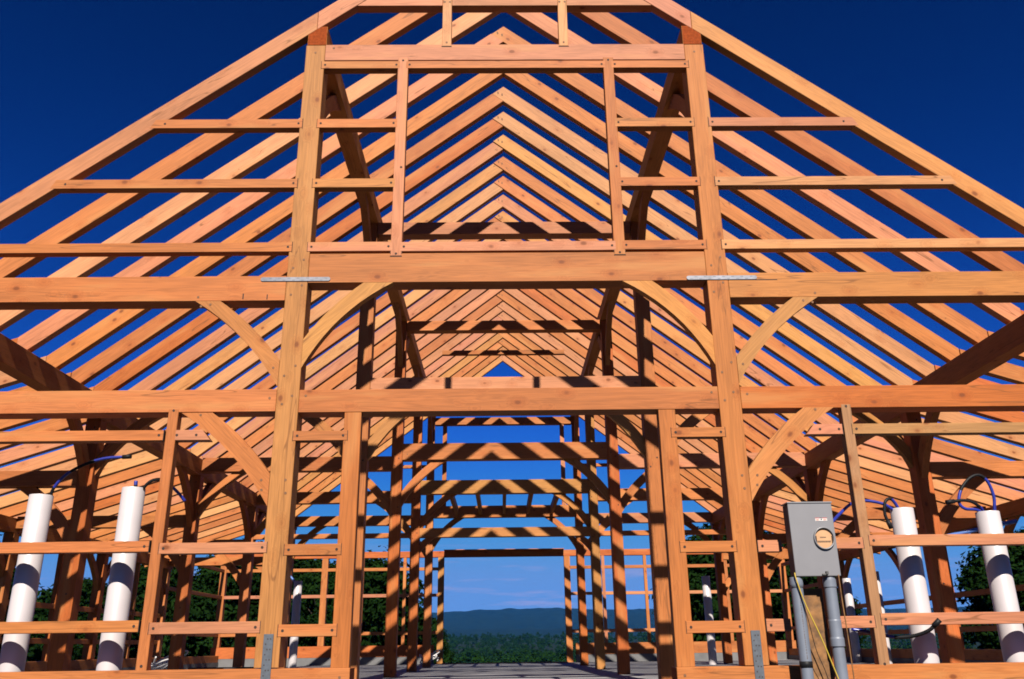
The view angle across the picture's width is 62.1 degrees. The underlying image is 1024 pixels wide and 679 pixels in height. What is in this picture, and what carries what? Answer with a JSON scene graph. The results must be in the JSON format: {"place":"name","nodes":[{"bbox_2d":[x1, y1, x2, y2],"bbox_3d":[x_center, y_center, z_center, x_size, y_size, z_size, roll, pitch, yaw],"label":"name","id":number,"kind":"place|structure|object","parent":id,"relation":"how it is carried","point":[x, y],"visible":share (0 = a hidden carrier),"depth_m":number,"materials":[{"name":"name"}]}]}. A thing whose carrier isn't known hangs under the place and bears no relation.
{"place":"outdoors","nodes":[
{"label":"outdoors","id":0,"kind":"place"},
{"bbox_2d":[188,667,254,668],"bbox_3d":[-6.194,7.037,18.047,1.350,0.145,0.400,0,-20,-1],"label":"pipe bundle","id":1,"kind":"object","parent":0,"point":[222,668],"visible":0.17,"depth_m":18.00,"materials":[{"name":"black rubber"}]},
{"bbox_2d":[0,0,1023,612],"label":"sky","id":2,"kind":"structure","parent":0,"point":[946,77],"materials":[{"name":"blue"}]},
{"bbox_2d":[183,659,874,678],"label":"floor","id":3,"kind":"structure","parent":0,"point":[638,670],"depth_m":18.49,"materials":[{"name":"grey concrete"}]},
{"bbox_2d":[0,494,53,671],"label":"pipe","id":4,"kind":"object","parent":3,"relation":"on","point":[14,648],"visible":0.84,"depth_m":7.74,"materials":[{"name":"white plastic"}]},
{"bbox_2d":[50,454,131,495],"bbox_3d":[-4.060,1.467,8.076,0.786,0.750,0.056,-1,-20,1],"label":"cable","id":5,"kind":"object","parent":4,"relation":"attached to","point":[128,456],"visible":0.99,"depth_m":8.16,"materials":[{"name":"blue rubber"}]},
{"bbox_2d":[96,486,145,670],"bbox_3d":[-3.598,2.341,7.785,0.210,1.958,0.210,0,-20,-1],"label":"pipe","id":6,"kind":"object","parent":3,"relation":"on","point":[118,599],"visible":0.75,"depth_m":7.76,"materials":[{"name":"white plastic"}]},
{"bbox_2d":[143,478,185,501],"bbox_3d":[-3.368,1.574,8.058,0.526,0.521,0.071,0,-20,-3],"label":"cable","id":7,"kind":"object","parent":6,"relation":"attached to","point":[180,495],"visible":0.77,"depth_m":8.09,"materials":[{"name":"black rubber"}]},
{"bbox_2d":[151,650,188,669],"bbox_3d":[-6.999,6.517,17.109,0.817,0.494,0.430,0,-20,-1],"label":"hose coil","id":8,"kind":"object","parent":3,"relation":"on","point":[162,663],"visible":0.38,"depth_m":17.00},
{"bbox_2d":[288,581,301,667],"bbox_3d":[-5.593,7.360,21.925,0.210,2.183,0.210,0,-20,-1],"label":"pipe","id":9,"kind":"object","parent":3,"relation":"on","point":[295,619],"visible":0.88,"depth_m":21.90,"materials":[{"name":"white plastic"}]},
{"bbox_2d":[419,649,440,664],"bbox_3d":[-2.398,9.234,24.688,0.625,0.427,0.430,0,-20,-1],"label":"hose coil","id":10,"kind":"object","parent":3,"relation":"on","point":[435,655],"visible":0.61,"depth_m":24.62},
{"bbox_2d":[702,576,716,664],"bbox_3d":[5.126,7.278,22.079,0.210,2.183,0.210,0,-20,-1],"label":"pipe","id":11,"kind":"object","parent":3,"relation":"on","point":[708,610],"visible":1,"depth_m":22.04,"materials":[{"name":"white plastic"}]},
{"bbox_2d":[842,578,861,662],"bbox_3d":[8.846,7.296,22.116,0.210,2.083,0.210,0,-20,-1],"label":"pipe","id":12,"kind":"object","parent":3,"relation":"on","point":[850,610],"visible":0.93,"depth_m":22.09,"materials":[{"name":"white plastic"}]},
{"bbox_2d":[876,571,892,663],"bbox_3d":[8.700,6.549,20.045,0.210,2.083,0.210,0,-20,-1],"label":"pipe","id":13,"kind":"object","parent":3,"relation":"on","point":[883,611],"visible":0.28,"depth_m":20.01,"materials":[{"name":"white plastic"}]},
{"bbox_2d":[890,507,939,662],"bbox_3d":[3.735,2.412,7.845,0.210,1.688,0.210,0,-20,-1],"label":"pipe","id":14,"kind":"object","parent":3,"relation":"on","point":[914,589],"visible":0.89,"depth_m":7.82,"materials":[{"name":"white plastic"}]},
{"bbox_2d":[833,499,892,521],"bbox_3d":[3.292,1.719,8.000,0.908,0.446,0.139,6,-21,-18],"label":"cable","id":15,"kind":"object","parent":14,"relation":"attached to","point":[837,516],"visible":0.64,"depth_m":8.09,"materials":[{"name":"blue rubber"}]},
{"bbox_2d":[883,497,898,528],"bbox_3d":[3.649,1.728,8.062,0.249,0.462,0.046,4,-20,-12],"label":"cable","id":16,"kind":"object","parent":14,"relation":"attached to","point":[889,523],"visible":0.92,"depth_m":8.07,"materials":[{"name":"black rubber"}]},
{"bbox_2d":[975,510,1023,661],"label":"pipe","id":17,"kind":"object","parent":3,"relation":"on","point":[1001,583],"visible":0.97,"depth_m":7.83,"materials":[{"name":"white plastic"}]},
{"bbox_2d":[945,499,983,510],"bbox_3d":[4.338,1.734,8.067,0.394,0.437,0.078,3,-20,-11],"label":"cable","id":18,"kind":"object","parent":17,"relation":"attached to","point":[953,501],"visible":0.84,"depth_m":8.11,"materials":[{"name":"black rubber"}]},
{"bbox_2d":[957,473,995,511],"bbox_3d":[4.451,1.628,8.136,0.373,0.683,0.080,0,-20,-1],"label":"cable","id":19,"kind":"object","parent":17,"relation":"attached to","point":[965,482],"visible":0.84,"depth_m":8.16,"materials":[{"name":"blue rubber"}]},
{"bbox_2d":[432,607,988,637],"bbox_3d":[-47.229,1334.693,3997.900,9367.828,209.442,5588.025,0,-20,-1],"label":"hills","id":20,"kind":"structure","parent":0,"point":[532,621],"depth_m":3986.95,"materials":[{"name":"green plant"}]},
{"bbox_2d":[446,635,979,658],"bbox_3d":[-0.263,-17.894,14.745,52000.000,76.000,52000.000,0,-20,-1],"label":"ground","id":21,"kind":"structure","parent":0,"point":[554,646],"depth_m":959.66,"materials":[{"name":"green plant"}]},
{"bbox_2d":[0,534,51,661],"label":"tree","id":22,"kind":"object","parent":21,"relation":"on","point":[34,652],"visible":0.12,"depth_m":46.69,"materials":[{"name":"green plant"}]},
{"bbox_2d":[35,584,52,621],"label":"tree","id":23,"kind":"object","parent":21,"relation":"on","point":[48,590],"depth_m":51.95,"materials":[{"name":"green plant"}]},
{"bbox_2d":[44,577,107,659],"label":"tree","id":24,"kind":"object","parent":21,"relation":"on","point":[77,650],"visible":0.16,"depth_m":49.11,"materials":[{"name":"green plant"}]},
{"bbox_2d":[98,564,195,657],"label":"tree","id":25,"kind":"object","parent":21,"relation":"on","point":[139,605],"visible":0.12,"depth_m":47.71,"materials":[{"name":"green plant"}]},
{"bbox_2d":[193,555,230,643],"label":"tree","id":26,"kind":"object","parent":21,"relation":"on","point":[199,568],"visible":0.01,"depth_m":52.11,"materials":[{"name":"green plant"}]},
{"bbox_2d":[162,538,313,656],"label":"tree","id":27,"kind":"object","parent":21,"relation":"on","point":[203,609],"visible":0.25,"depth_m":45.39,"materials":[{"name":"green plant"}]},
{"bbox_2d":[248,559,316,646],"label":"tree","id":28,"kind":"object","parent":21,"relation":"on","point":[302,564],"visible":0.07,"depth_m":51.02,"materials":[{"name":"green plant"}]},
{"bbox_2d":[288,559,335,646],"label":"tree","id":29,"kind":"object","parent":21,"relation":"on","point":[311,583],"visible":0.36,"depth_m":47.67,"materials":[{"name":"green plant"}]},
{"bbox_2d":[313,546,436,648],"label":"tree","id":30,"kind":"object","parent":21,"relation":"on","point":[374,613],"visible":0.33,"depth_m":50.49,"materials":[{"name":"green plant"}]},
{"bbox_2d":[431,617,454,663],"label":"tree","id":31,"kind":"object","parent":21,"relation":"on","point":[447,657],"visible":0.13,"depth_m":63.30,"materials":[{"name":"green plant"}]},
{"bbox_2d":[0,0,1023,678],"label":"timber frame barn","id":32,"kind":"structure","parent":21,"relation":"on","point":[294,448],"depth_m":10.79,"materials":[{"name":"wood"}]},
{"bbox_2d":[781,501,840,576],"bbox_3d":[2.602,1.740,7.399,0.393,0.629,0.200,0,-20,-1],"label":"meter box","id":33,"kind":"object","parent":32,"relation":"attached to","point":[811,539],"visible":1,"depth_m":7.33,"materials":[{"name":"grey metal"}]},
{"bbox_2d":[794,573,838,678],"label":"cord","id":34,"kind":"object","parent":33,"relation":"hanging from","point":[800,592],"visible":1,"depth_m":7.07,"materials":[{"name":"yellow plastic"}]},
{"bbox_2d":[838,575,854,678],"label":"cord","id":35,"kind":"object","parent":33,"relation":"hanging from","point":[846,627],"visible":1,"depth_m":7.08,"materials":[{"name":"brown plastic"}]},
{"bbox_2d":[851,618,941,638],"bbox_3d":[3.392,2.554,7.503,0.750,0.172,0.063,-9,-22,23],"label":"cable","id":36,"kind":"object","parent":32,"relation":"attached to","point":[936,622],"visible":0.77,"depth_m":7.44,"materials":[{"name":"black rubber"}]},
{"bbox_2d":[949,519,1017,533],"bbox_3d":[4.885,1.984,8.890,0.828,0.201,0.044,0,-20,-1],"label":"blue tube","id":37,"kind":"object","parent":32,"relation":"attached to","point":[1004,523],"visible":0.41,"depth_m":8.87,"materials":[{"name":"blue plastic"}]},
{"bbox_2d":[434,628,985,662],"bbox_3d":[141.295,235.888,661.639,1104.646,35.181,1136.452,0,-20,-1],"label":"forest","id":38,"kind":"object","parent":21,"relation":"on","point":[471,654],"visible":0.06,"depth_m":624.14,"materials":[{"name":"green plant"}]},
{"bbox_2d":[648,523,811,647],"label":"tree","id":39,"kind":"object","parent":21,"relation":"on","point":[695,575],"visible":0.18,"depth_m":42.25,"materials":[{"name":"green plant"}]},
{"bbox_2d":[789,577,813,678],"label":"conduit","id":40,"kind":"object","parent":21,"relation":"on","point":[804,649],"visible":1,"depth_m":7.10,"materials":[{"name":"grey plastic"}]},
{"bbox_2d":[803,588,833,678],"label":"meter post","id":41,"kind":"object","parent":21,"relation":"on","point":[813,599],"visible":0.59,"depth_m":7.23,"materials":[{"name":"brown wood"}]},
{"bbox_2d":[773,544,866,648],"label":"tree","id":42,"kind":"object","parent":21,"relation":"on","point":[857,611],"visible":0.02,"depth_m":42.91,"materials":[{"name":"green plant"}]},
{"bbox_2d":[822,576,848,678],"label":"conduit","id":43,"kind":"object","parent":21,"relation":"on","point":[837,642],"visible":1,"depth_m":7.11,"materials":[{"name":"grey plastic"}]},
{"bbox_2d":[954,531,1023,648],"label":"tree","id":44,"kind":"object","parent":21,"relation":"on","point":[974,576],"visible":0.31,"depth_m":42.15,"materials":[{"name":"green plant"}]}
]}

